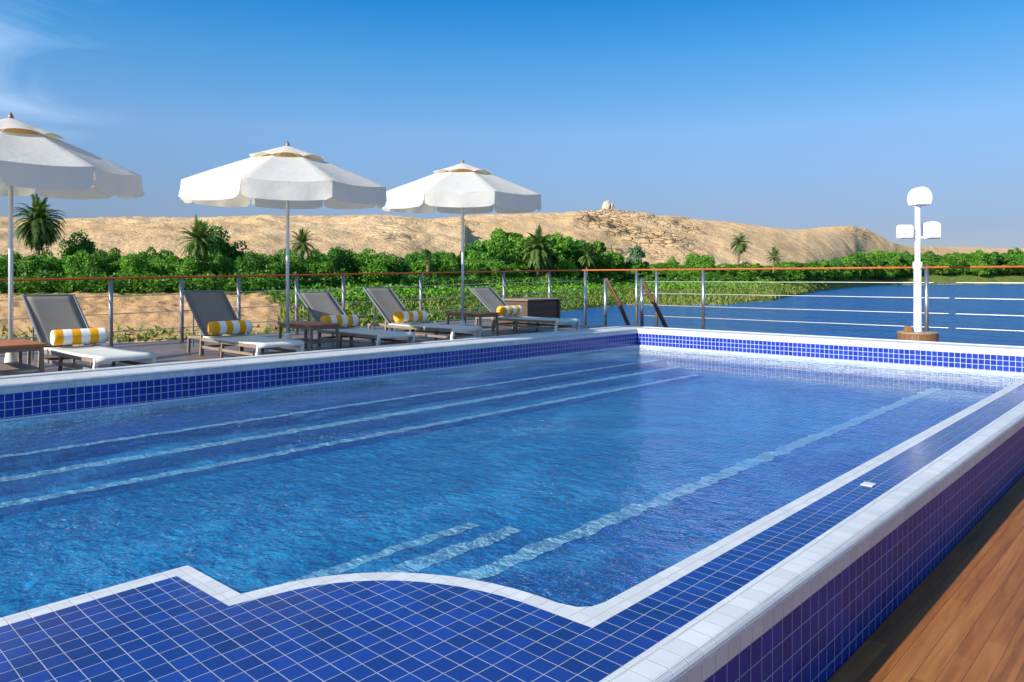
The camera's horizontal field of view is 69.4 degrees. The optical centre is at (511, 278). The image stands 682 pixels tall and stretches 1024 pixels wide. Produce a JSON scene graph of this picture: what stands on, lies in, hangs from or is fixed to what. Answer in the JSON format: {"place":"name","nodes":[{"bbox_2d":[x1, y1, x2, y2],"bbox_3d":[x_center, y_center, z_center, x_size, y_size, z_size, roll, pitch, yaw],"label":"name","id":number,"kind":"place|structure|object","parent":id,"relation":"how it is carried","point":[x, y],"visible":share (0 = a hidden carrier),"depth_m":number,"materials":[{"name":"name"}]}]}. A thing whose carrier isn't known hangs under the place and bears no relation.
{"place":"outdoors","nodes":[
{"label":"outdoors","id":0,"kind":"place"},
{"bbox_2d":[0,319,612,372],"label":"sun deck","id":1,"kind":"structure","parent":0,"point":[169,351],"depth_m":12.87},
{"bbox_2d":[0,339,45,372],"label":"side table","id":2,"kind":"object","parent":1,"relation":"on","point":[19,346],"visible":0.92,"depth_m":8.59,"materials":[{"name":"brown wood"}]},
{"bbox_2d":[0,112,144,375],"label":"parasol","id":3,"kind":"object","parent":1,"relation":"on","point":[44,163],"visible":0.91,"depth_m":8.95,"materials":[{"name":"fabric"}]},
{"bbox_2d":[22,294,155,370],"bbox_3d":[-5.575,0.721,9.648,2.619,0.986,0.714,0,0,40],"label":"sun lounger","id":4,"kind":"object","parent":1,"relation":"on","point":[48,313],"visible":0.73,"depth_m":10.02,"materials":[{"name":"grey mesh fabric"},{"name":"white fabric"},{"name":"painted metal"}]},
{"bbox_2d":[50,328,107,345],"bbox_3d":[-5.828,0.784,9.971,0.665,0.210,0.222,0,0,-44],"label":"bolster cushion","id":5,"kind":"object","parent":4,"relation":"on","point":[78,336],"visible":1,"depth_m":9.89,"materials":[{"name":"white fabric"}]},
{"bbox_2d":[183,290,303,357],"bbox_3d":[-4.133,0.693,11.229,2.608,0.999,0.714,0,0,44],"label":"sun lounger","id":6,"kind":"object","parent":1,"relation":"on","point":[206,307],"visible":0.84,"depth_m":11.59,"materials":[{"name":"grey mesh fabric"},{"name":"white fabric"},{"name":"painted metal"}]},
{"bbox_2d":[207,320,252,334],"bbox_3d":[-4.381,0.763,11.507,0.222,0.210,0.665,0,0,43],"label":"bolster cushion","id":7,"kind":"object","parent":6,"relation":"on","point":[228,327],"visible":1,"depth_m":11.41,"materials":[{"name":"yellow fabric"}]},
{"bbox_2d":[178,141,386,351],"bbox_3d":[-3.531,-0.488,11.642,2.981,3.335,3.019,0,0,-16],"label":"parasol","id":8,"kind":"object","parent":1,"relation":"on","point":[287,176],"visible":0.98,"depth_m":10.69,"materials":[{"name":"fabric"}]},
{"bbox_2d":[0,270,581,353],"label":"deck railing","id":9,"kind":"object","parent":1,"relation":"on","point":[182,310],"visible":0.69,"depth_m":14.56,"materials":[{"name":"metal"}]},
{"bbox_2d":[277,321,339,350],"bbox_3d":[-3.275,0.946,11.908,1.000,0.461,0.540,0,0,43],"label":"side table","id":10,"kind":"object","parent":1,"relation":"on","point":[311,326],"visible":0.94,"depth_m":11.73,"materials":[{"name":"brown wood"}]},
{"bbox_2d":[297,291,415,347],"bbox_3d":[-2.728,0.708,12.662,0.714,0.929,2.690,0,0,-44],"label":"sun lounger","id":11,"kind":"object","parent":1,"relation":"on","point":[319,304],"visible":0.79,"depth_m":12.88,"materials":[{"name":"grey mesh fabric"},{"name":"white fabric"},{"name":"painted metal"}]},
{"bbox_2d":[320,314,358,326],"bbox_3d":[-3.016,0.743,12.955,0.665,0.210,0.222,0,0,-41],"label":"bolster cushion","id":12,"kind":"object","parent":11,"relation":"on","point":[348,320],"visible":0.75,"depth_m":12.90,"materials":[{"name":"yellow fabric"}]},
{"bbox_2d":[363,287,481,340],"bbox_3d":[-1.728,0.664,13.848,2.619,0.986,0.714,0,0,42],"label":"sun lounger","id":13,"kind":"object","parent":1,"relation":"on","point":[387,302],"visible":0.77,"depth_m":14.15,"materials":[{"name":"grey mesh fabric"},{"name":"white fabric"},{"name":"painted metal"}]},
{"bbox_2d":[393,311,426,322],"bbox_3d":[-1.933,0.727,14.105,0.665,0.210,0.222,0,0,-40],"label":"bolster cushion","id":14,"kind":"object","parent":13,"relation":"on","point":[408,316],"visible":1,"depth_m":14.00,"materials":[{"name":"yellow fabric"}]},
{"bbox_2d":[382,159,540,337],"bbox_3d":[-0.969,-0.587,14.400,3.003,3.457,3.039,0,0,43],"label":"parasol","id":15,"kind":"object","parent":1,"relation":"on","point":[462,188],"visible":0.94,"depth_m":13.51,"materials":[{"name":"fabric"}]},
{"bbox_2d":[446,311,499,336],"bbox_3d":[-0.794,0.908,14.832,1.000,0.461,0.540,0,0,43],"label":"side table","id":16,"kind":"object","parent":1,"relation":"on","point":[480,315],"visible":0.83,"depth_m":14.67,"materials":[{"name":"brown wood"}]},
{"bbox_2d":[469,287,580,331],"bbox_3d":[0.214,0.665,15.828,0.714,0.929,2.690,0,0,-45],"label":"sun lounger","id":17,"kind":"object","parent":1,"relation":"on","point":[490,299],"visible":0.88,"depth_m":15.98,"materials":[{"name":"grey mesh fabric"},{"name":"white painted metal"},{"name":"weathered teak"}]},
{"bbox_2d":[496,305,522,315],"bbox_3d":[-0.046,0.700,16.107,0.222,0.210,0.665,0,0,43],"label":"bolster cushion","id":18,"kind":"object","parent":17,"relation":"on","point":[510,310],"visible":0.98,"depth_m":15.98,"materials":[{"name":"yellow fabric"}]},
{"bbox_2d":[0,209,1023,266],"bbox_3d":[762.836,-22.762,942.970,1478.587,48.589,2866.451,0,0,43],"label":"hills","id":19,"kind":"structure","parent":0,"point":[661,239],"depth_m":291.68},
{"bbox_2d":[489,228,523,242],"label":"leafy tree","id":20,"kind":"object","parent":19,"relation":"on","point":[514,235],"visible":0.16,"depth_m":168.51,"materials":[{"name":"green plant"}]},
{"bbox_2d":[0,275,1023,342],"bbox_3d":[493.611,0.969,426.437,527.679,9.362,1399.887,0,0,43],"label":"river bank","id":21,"kind":"structure","parent":0,"point":[91,305],"depth_m":71.80,"materials":[{"name":"sand"}]},
{"bbox_2d":[0,258,14,287],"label":"leafy tree","id":22,"kind":"object","parent":21,"relation":"on","point":[3,267],"visible":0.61,"depth_m":82.56,"materials":[{"name":"green plant"}]},
{"bbox_2d":[0,251,22,261],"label":"leafy tree","id":23,"kind":"object","parent":21,"relation":"on","point":[15,257],"visible":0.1,"depth_m":93.94,"materials":[{"name":"green plant"}]},
{"bbox_2d":[13,254,49,287],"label":"leafy tree","id":24,"kind":"object","parent":21,"relation":"on","point":[28,264],"visible":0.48,"depth_m":83.47,"materials":[{"name":"green plant"}]},
{"bbox_2d":[13,192,67,258],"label":"palm tree","id":25,"kind":"object","parent":21,"relation":"on","point":[41,232],"visible":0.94,"depth_m":91.15,"materials":[{"name":"green plant"}]},
{"bbox_2d":[46,256,68,275],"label":"leafy tree","id":26,"kind":"object","parent":21,"relation":"on","point":[56,264],"visible":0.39,"depth_m":86.13,"materials":[{"name":"green plant"}]},
{"bbox_2d":[57,230,97,262],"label":"leafy tree","id":27,"kind":"object","parent":21,"relation":"on","point":[87,245],"visible":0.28,"depth_m":96.03,"materials":[{"name":"green plant"}]},
{"bbox_2d":[62,249,93,285],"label":"leafy tree","id":28,"kind":"object","parent":21,"relation":"on","point":[75,263],"visible":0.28,"depth_m":85.16,"materials":[{"name":"green plant"}]},
{"bbox_2d":[76,254,109,284],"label":"leafy tree","id":29,"kind":"object","parent":21,"relation":"on","point":[97,261],"visible":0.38,"depth_m":86.06,"materials":[{"name":"green plant"}]},
{"bbox_2d":[104,247,123,261],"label":"leafy tree","id":30,"kind":"object","parent":21,"relation":"on","point":[113,256],"visible":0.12,"depth_m":91.87,"materials":[{"name":"green plant"}]},
{"bbox_2d":[105,258,123,273],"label":"leafy tree","id":31,"kind":"object","parent":21,"relation":"on","point":[112,267],"visible":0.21,"depth_m":89.07,"materials":[{"name":"green plant"}]},
{"bbox_2d":[115,253,154,290],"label":"leafy tree","id":32,"kind":"object","parent":21,"relation":"on","point":[135,264],"visible":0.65,"depth_m":85.80,"materials":[{"name":"green plant"}]},
{"bbox_2d":[151,254,182,290],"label":"leafy tree","id":33,"kind":"object","parent":21,"relation":"on","point":[169,267],"visible":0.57,"depth_m":89.10,"materials":[{"name":"green plant"}]},
{"bbox_2d":[175,254,217,281],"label":"leafy tree","id":34,"kind":"object","parent":21,"relation":"on","point":[190,265],"visible":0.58,"depth_m":86.93,"materials":[{"name":"green plant"}]},
{"bbox_2d":[176,214,220,289],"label":"palm tree","id":35,"kind":"object","parent":21,"relation":"on","point":[196,245],"visible":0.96,"depth_m":87.46,"materials":[{"name":"green plant"}]},
{"bbox_2d":[209,256,237,279],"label":"leafy tree","id":36,"kind":"object","parent":21,"relation":"on","point":[225,268],"visible":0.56,"depth_m":90.00,"materials":[{"name":"green plant"}]},
{"bbox_2d":[204,224,248,265],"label":"leafy tree","id":37,"kind":"object","parent":21,"relation":"on","point":[228,250],"visible":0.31,"depth_m":103.26,"materials":[{"name":"green plant"}]},
{"bbox_2d":[234,249,265,285],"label":"leafy tree","id":38,"kind":"object","parent":21,"relation":"on","point":[250,264],"visible":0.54,"depth_m":87.55,"materials":[{"name":"green plant"}]},
{"bbox_2d":[253,255,285,286],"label":"leafy tree","id":39,"kind":"object","parent":21,"relation":"on","point":[271,264],"visible":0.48,"depth_m":88.77,"materials":[{"name":"green plant"}]},
{"bbox_2d":[282,252,310,281],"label":"leafy tree","id":40,"kind":"object","parent":21,"relation":"on","point":[300,266],"visible":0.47,"depth_m":92.67,"materials":[{"name":"green plant"}]},
{"bbox_2d":[285,227,317,258],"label":"palm tree","id":41,"kind":"object","parent":21,"relation":"on","point":[302,247],"visible":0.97,"depth_m":97.55,"materials":[{"name":"green plant"}]},
{"bbox_2d":[304,255,320,278],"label":"leafy tree","id":42,"kind":"object","parent":21,"relation":"on","point":[311,265],"visible":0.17,"depth_m":98.17,"materials":[{"name":"green plant"}]},
{"bbox_2d":[308,257,336,281],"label":"leafy tree","id":43,"kind":"object","parent":21,"relation":"on","point":[325,266],"visible":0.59,"depth_m":98.05,"materials":[{"name":"green plant"}]},
{"bbox_2d":[326,246,362,281],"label":"leafy tree","id":44,"kind":"object","parent":21,"relation":"on","point":[342,259],"visible":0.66,"depth_m":102.54,"materials":[{"name":"green plant"}]},
{"bbox_2d":[352,247,389,284],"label":"leafy tree","id":45,"kind":"object","parent":21,"relation":"on","point":[370,265],"visible":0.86,"depth_m":102.98,"materials":[{"name":"green plant"}]},
{"bbox_2d":[387,254,398,272],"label":"leafy tree","id":46,"kind":"object","parent":21,"relation":"on","point":[392,267],"visible":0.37,"depth_m":115.04,"materials":[{"name":"green plant"}]},
{"bbox_2d":[393,257,411,275],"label":"leafy tree","id":47,"kind":"object","parent":21,"relation":"on","point":[402,267],"visible":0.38,"depth_m":115.77,"materials":[{"name":"green plant"}]},
{"bbox_2d":[0,280,826,341],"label":"grass","id":48,"kind":"structure","parent":21,"relation":"on","point":[303,313],"depth_m":119.13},
{"bbox_2d":[409,258,441,281],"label":"leafy tree","id":49,"kind":"object","parent":21,"relation":"on","point":[420,266],"visible":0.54,"depth_m":123.76,"materials":[{"name":"green plant"}]},
{"bbox_2d":[424,252,433,276],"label":"palm tree","id":50,"kind":"object","parent":21,"relation":"on","point":[428,260],"visible":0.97,"depth_m":119.84,"materials":[{"name":"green plant"}]},
{"bbox_2d":[420,249,438,271],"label":"leafy tree","id":51,"kind":"object","parent":21,"relation":"on","point":[434,256],"visible":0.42,"depth_m":126.15,"materials":[{"name":"green plant"}]},
{"bbox_2d":[435,250,460,278],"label":"leafy tree","id":52,"kind":"object","parent":21,"relation":"on","point":[448,262],"visible":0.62,"depth_m":138.20,"materials":[{"name":"green plant"}]},
{"bbox_2d":[464,264,479,276],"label":"leafy tree","id":53,"kind":"object","parent":21,"relation":"on","point":[466,267],"visible":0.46,"depth_m":139.01,"materials":[{"name":"green plant"}]},
{"bbox_2d":[464,252,487,277],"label":"leafy tree","id":54,"kind":"object","parent":21,"relation":"on","point":[471,262],"visible":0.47,"depth_m":141.18,"materials":[{"name":"green plant"}]},
{"bbox_2d":[464,246,500,264],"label":"leafy tree","id":55,"kind":"object","parent":21,"relation":"on","point":[494,256],"visible":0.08,"depth_m":149.42,"materials":[{"name":"green plant"}]},
{"bbox_2d":[474,239,501,260],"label":"leafy tree","id":56,"kind":"object","parent":21,"relation":"on","point":[490,246],"visible":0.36,"depth_m":151.67,"materials":[{"name":"green plant"}]},
{"bbox_2d":[480,252,495,267],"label":"leafy tree","id":57,"kind":"object","parent":21,"relation":"on","point":[483,255],"visible":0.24,"depth_m":146.96,"materials":[{"name":"green plant"}]},
{"bbox_2d":[485,261,502,279],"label":"leafy tree","id":58,"kind":"object","parent":21,"relation":"on","point":[494,266],"visible":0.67,"depth_m":142.40,"materials":[{"name":"green plant"}]},
{"bbox_2d":[487,230,514,248],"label":"leafy tree","id":59,"kind":"object","parent":21,"relation":"on","point":[502,237],"visible":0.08,"depth_m":160.23,"materials":[{"name":"green plant"}]},
{"bbox_2d":[495,242,508,261],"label":"leafy tree","id":60,"kind":"object","parent":21,"relation":"on","point":[500,247],"visible":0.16,"depth_m":156.17,"materials":[{"name":"green plant"}]},
{"bbox_2d":[497,261,514,278],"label":"leafy tree","id":61,"kind":"object","parent":21,"relation":"on","point":[505,267],"visible":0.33,"depth_m":145.00,"materials":[{"name":"green plant"}]},
{"bbox_2d":[0,259,1023,326],"bbox_3d":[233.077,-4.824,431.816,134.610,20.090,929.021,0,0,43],"label":"shrubs","id":62,"kind":"object","parent":21,"relation":"on","point":[59,286],"visible":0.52,"depth_m":87.58,"materials":[{"name":"green plant"}]},
{"bbox_2d":[0,265,1023,302],"bbox_3d":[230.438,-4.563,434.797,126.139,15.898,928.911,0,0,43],"label":"shrubs","id":63,"kind":"object","parent":21,"relation":"on","point":[414,290],"visible":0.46,"depth_m":117.38,"materials":[{"name":"green plant"}]},
{"bbox_2d":[503,245,520,261],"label":"leafy tree","id":64,"kind":"object","parent":21,"relation":"on","point":[515,251],"visible":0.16,"depth_m":158.11,"materials":[{"name":"green plant"}]},
{"bbox_2d":[506,254,528,277],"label":"leafy tree","id":65,"kind":"object","parent":21,"relation":"on","point":[523,266],"visible":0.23,"depth_m":155.83,"materials":[{"name":"green plant"}]},
{"bbox_2d":[513,238,544,277],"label":"leafy tree","id":66,"kind":"object","parent":21,"relation":"on","point":[520,243],"visible":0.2,"depth_m":159.47,"materials":[{"name":"green plant"}]},
{"bbox_2d":[518,223,557,277],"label":"palm tree","id":67,"kind":"object","parent":21,"relation":"on","point":[538,256],"visible":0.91,"depth_m":156.76,"materials":[{"name":"green plant"}]},
{"bbox_2d":[543,234,571,262],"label":"leafy tree","id":68,"kind":"object","parent":21,"relation":"on","point":[561,242],"visible":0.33,"depth_m":169.49,"materials":[{"name":"green plant"}]},
{"bbox_2d":[552,259,580,279],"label":"leafy tree","id":69,"kind":"object","parent":21,"relation":"on","point":[561,265],"visible":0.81,"depth_m":163.64,"materials":[{"name":"green plant"}]},
{"bbox_2d":[552,238,598,277],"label":"leafy tree","id":70,"kind":"object","parent":21,"relation":"on","point":[572,253],"visible":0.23,"depth_m":173.23,"materials":[{"name":"green plant"}]},
{"bbox_2d":[575,240,599,277],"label":"palm tree","id":71,"kind":"object","parent":21,"relation":"on","point":[588,259],"visible":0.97,"depth_m":171.55,"materials":[{"name":"green plant"}]},
{"bbox_2d":[585,240,607,271],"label":"leafy tree","id":72,"kind":"object","parent":21,"relation":"on","point":[599,247],"visible":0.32,"depth_m":181.17,"materials":[{"name":"green plant"}]},
{"bbox_2d":[597,254,613,273],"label":"leafy tree","id":73,"kind":"object","parent":21,"relation":"on","point":[609,258],"visible":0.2,"depth_m":185.70,"materials":[{"name":"green plant"}]},
{"bbox_2d":[600,251,625,268],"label":"leafy tree","id":74,"kind":"object","parent":21,"relation":"on","point":[617,257],"visible":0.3,"depth_m":195.45,"materials":[{"name":"green plant"}]},
{"bbox_2d":[625,246,649,267],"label":"feathery tree","id":75,"kind":"object","parent":21,"relation":"on","point":[636,253],"visible":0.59,"depth_m":203.13,"materials":[{"name":"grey plant"}]},
{"bbox_2d":[626,261,648,274],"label":"leafy tree","id":76,"kind":"object","parent":21,"relation":"on","point":[635,265],"visible":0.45,"depth_m":197.09,"materials":[{"name":"green plant"}]},
{"bbox_2d":[682,253,715,266],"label":"leafy tree","id":77,"kind":"object","parent":21,"relation":"on","point":[704,260],"visible":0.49,"depth_m":213.90,"materials":[{"name":"green plant"}]},
{"bbox_2d":[712,263,736,276],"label":"leafy tree","id":78,"kind":"object","parent":21,"relation":"on","point":[728,272],"visible":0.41,"depth_m":209.60,"materials":[{"name":"green plant"}]},
{"bbox_2d":[730,232,751,266],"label":"palm tree","id":79,"kind":"object","parent":21,"relation":"on","point":[740,247],"visible":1,"depth_m":221.99,"materials":[{"name":"green plant"}]},
{"bbox_2d":[766,246,782,272],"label":"palm tree","id":80,"kind":"object","parent":21,"relation":"on","point":[774,254],"visible":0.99,"depth_m":239.96,"materials":[{"name":"green plant"}]},
{"bbox_2d":[768,262,788,278],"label":"leafy tree","id":81,"kind":"object","parent":21,"relation":"on","point":[784,273],"visible":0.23,"depth_m":253.31,"materials":[{"name":"green plant"}]},
{"bbox_2d":[783,264,801,278],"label":"leafy tree","id":82,"kind":"object","parent":21,"relation":"on","point":[794,272],"visible":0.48,"depth_m":269.33,"materials":[{"name":"green plant"}]},
{"bbox_2d":[829,257,844,276],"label":"leafy tree","id":83,"kind":"object","parent":21,"relation":"on","point":[837,262],"visible":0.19,"depth_m":398.16,"materials":[{"name":"green plant"}]},
{"bbox_2d":[883,258,898,280],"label":"leafy tree","id":84,"kind":"object","parent":21,"relation":"on","point":[891,263],"visible":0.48,"depth_m":566.39,"materials":[{"name":"green plant"}]},
{"bbox_2d":[902,251,914,276],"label":"leafy tree","id":85,"kind":"object","parent":21,"relation":"on","point":[908,259],"visible":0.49,"depth_m":608.93,"materials":[{"name":"green plant"}]},
{"bbox_2d":[922,251,940,263],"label":"leafy tree","id":86,"kind":"object","parent":21,"relation":"on","point":[933,256],"visible":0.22,"depth_m":650.52,"materials":[{"name":"green plant"}]},
{"bbox_2d":[934,259,949,275],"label":"leafy tree","id":87,"kind":"object","parent":21,"relation":"on","point":[943,262],"visible":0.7,"depth_m":636.52,"materials":[{"name":"green plant"}]},
{"bbox_2d":[945,252,968,274],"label":"leafy tree","id":88,"kind":"object","parent":21,"relation":"on","point":[959,260],"visible":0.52,"depth_m":662.60,"materials":[{"name":"green plant"}]},
{"bbox_2d":[969,252,986,262],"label":"leafy tree","id":89,"kind":"object","parent":21,"relation":"on","point":[979,257],"visible":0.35,"depth_m":675.44,"materials":[{"name":"green plant"}]},
{"bbox_2d":[969,261,989,276],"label":"leafy tree","id":90,"kind":"object","parent":21,"relation":"on","point":[981,271],"visible":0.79,"depth_m":659.24,"materials":[{"name":"green plant"}]},
{"bbox_2d":[977,254,998,272],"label":"leafy tree","id":91,"kind":"object","parent":21,"relation":"on","point":[990,262],"visible":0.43,"depth_m":675.44,"materials":[{"name":"green plant"}]},
{"bbox_2d":[985,251,1005,271],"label":"leafy tree","id":92,"kind":"object","parent":21,"relation":"on","point":[997,256],"visible":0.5,"depth_m":688.78,"materials":[{"name":"green plant"}]},
{"bbox_2d":[997,256,1016,272],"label":"leafy tree","id":93,"kind":"object","parent":21,"relation":"on","point":[1002,261],"visible":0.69,"depth_m":691.90,"materials":[{"name":"green plant"}]},
{"bbox_2d":[1009,254,1023,275],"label":"leafy tree","id":94,"kind":"object","parent":21,"relation":"on","point":[1018,257],"visible":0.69,"depth_m":700.31,"materials":[{"name":"green plant"}]},
{"bbox_2d":[0,0,1023,247],"label":"sky","id":95,"kind":"structure","parent":0,"point":[784,114],"materials":[{"name":"blue"}]},
{"bbox_2d":[67,284,1023,346],"bbox_3d":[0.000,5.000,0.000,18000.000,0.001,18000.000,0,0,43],"label":"river","id":96,"kind":"structure","parent":0,"point":[824,303],"depth_m":102.31,"materials":[{"name":"liquid"}]},
{"bbox_3d":[-6.703,3.430,-1.791,21.400,3.340,48.200,0,0,43],"label":"ship hull","id":97,"kind":"object","parent":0,"visible":0},
{"bbox_2d":[0,325,1023,681],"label":"swimming pool","id":98,"kind":"structure","parent":97,"relation":"on","point":[824,577],"depth_m":5.10,"materials":[{"name":"blue tile"}]},
{"bbox_2d":[0,346,1023,616],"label":"pool water","id":99,"kind":"structure","parent":98,"relation":"in","point":[488,402],"depth_m":6.16,"materials":[{"name":"liquid"}]},
{"bbox_2d":[827,474,1023,681],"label":"teak deck","id":100,"kind":"structure","parent":97,"relation":"on","point":[957,615],"depth_m":3.23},
{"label":"foredeck","id":101,"kind":"structure","parent":97,"relation":"on","visible":0},
{"bbox_2d":[499,298,561,323],"bbox_3d":[0.427,1.012,19.266,1.100,0.975,1.470,0,0,39],"label":"storage chest","id":102,"kind":"object","parent":101,"relation":"on","point":[542,307],"visible":0.48,"depth_m":18.84,"materials":[{"name":"brown wood"}]},
{"bbox_2d":[604,278,629,325],"bbox_3d":[2.706,0.743,18.886,0.879,1.515,0.084,0,0,43],"label":"stair rail","id":103,"kind":"object","parent":101,"relation":"on","point":[619,304],"visible":0.7,"depth_m":19.03,"materials":[{"name":"metal"}]},
{"bbox_2d":[640,279,667,327],"bbox_3d":[3.520,0.760,18.118,0.878,1.480,0.084,0,0,43],"label":"stair rail","id":104,"kind":"object","parent":101,"relation":"on","point":[643,285],"visible":0.77,"depth_m":18.32,"materials":[{"name":"metal"}]},
{"bbox_2d":[582,266,1023,330],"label":"deck railing","id":105,"kind":"object","parent":101,"relation":"on","point":[926,282],"visible":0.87,"depth_m":17.91,"materials":[{"name":"metal"}]},
{"bbox_2d":[896,186,940,341],"bbox_3d":[8.049,-0.150,14.600,0.842,3.300,0.730,0,0,0],"label":"lamp post","id":106,"kind":"object","parent":101,"relation":"on","point":[918,198],"visible":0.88,"depth_m":14.53,"materials":[{"name":"metal"}]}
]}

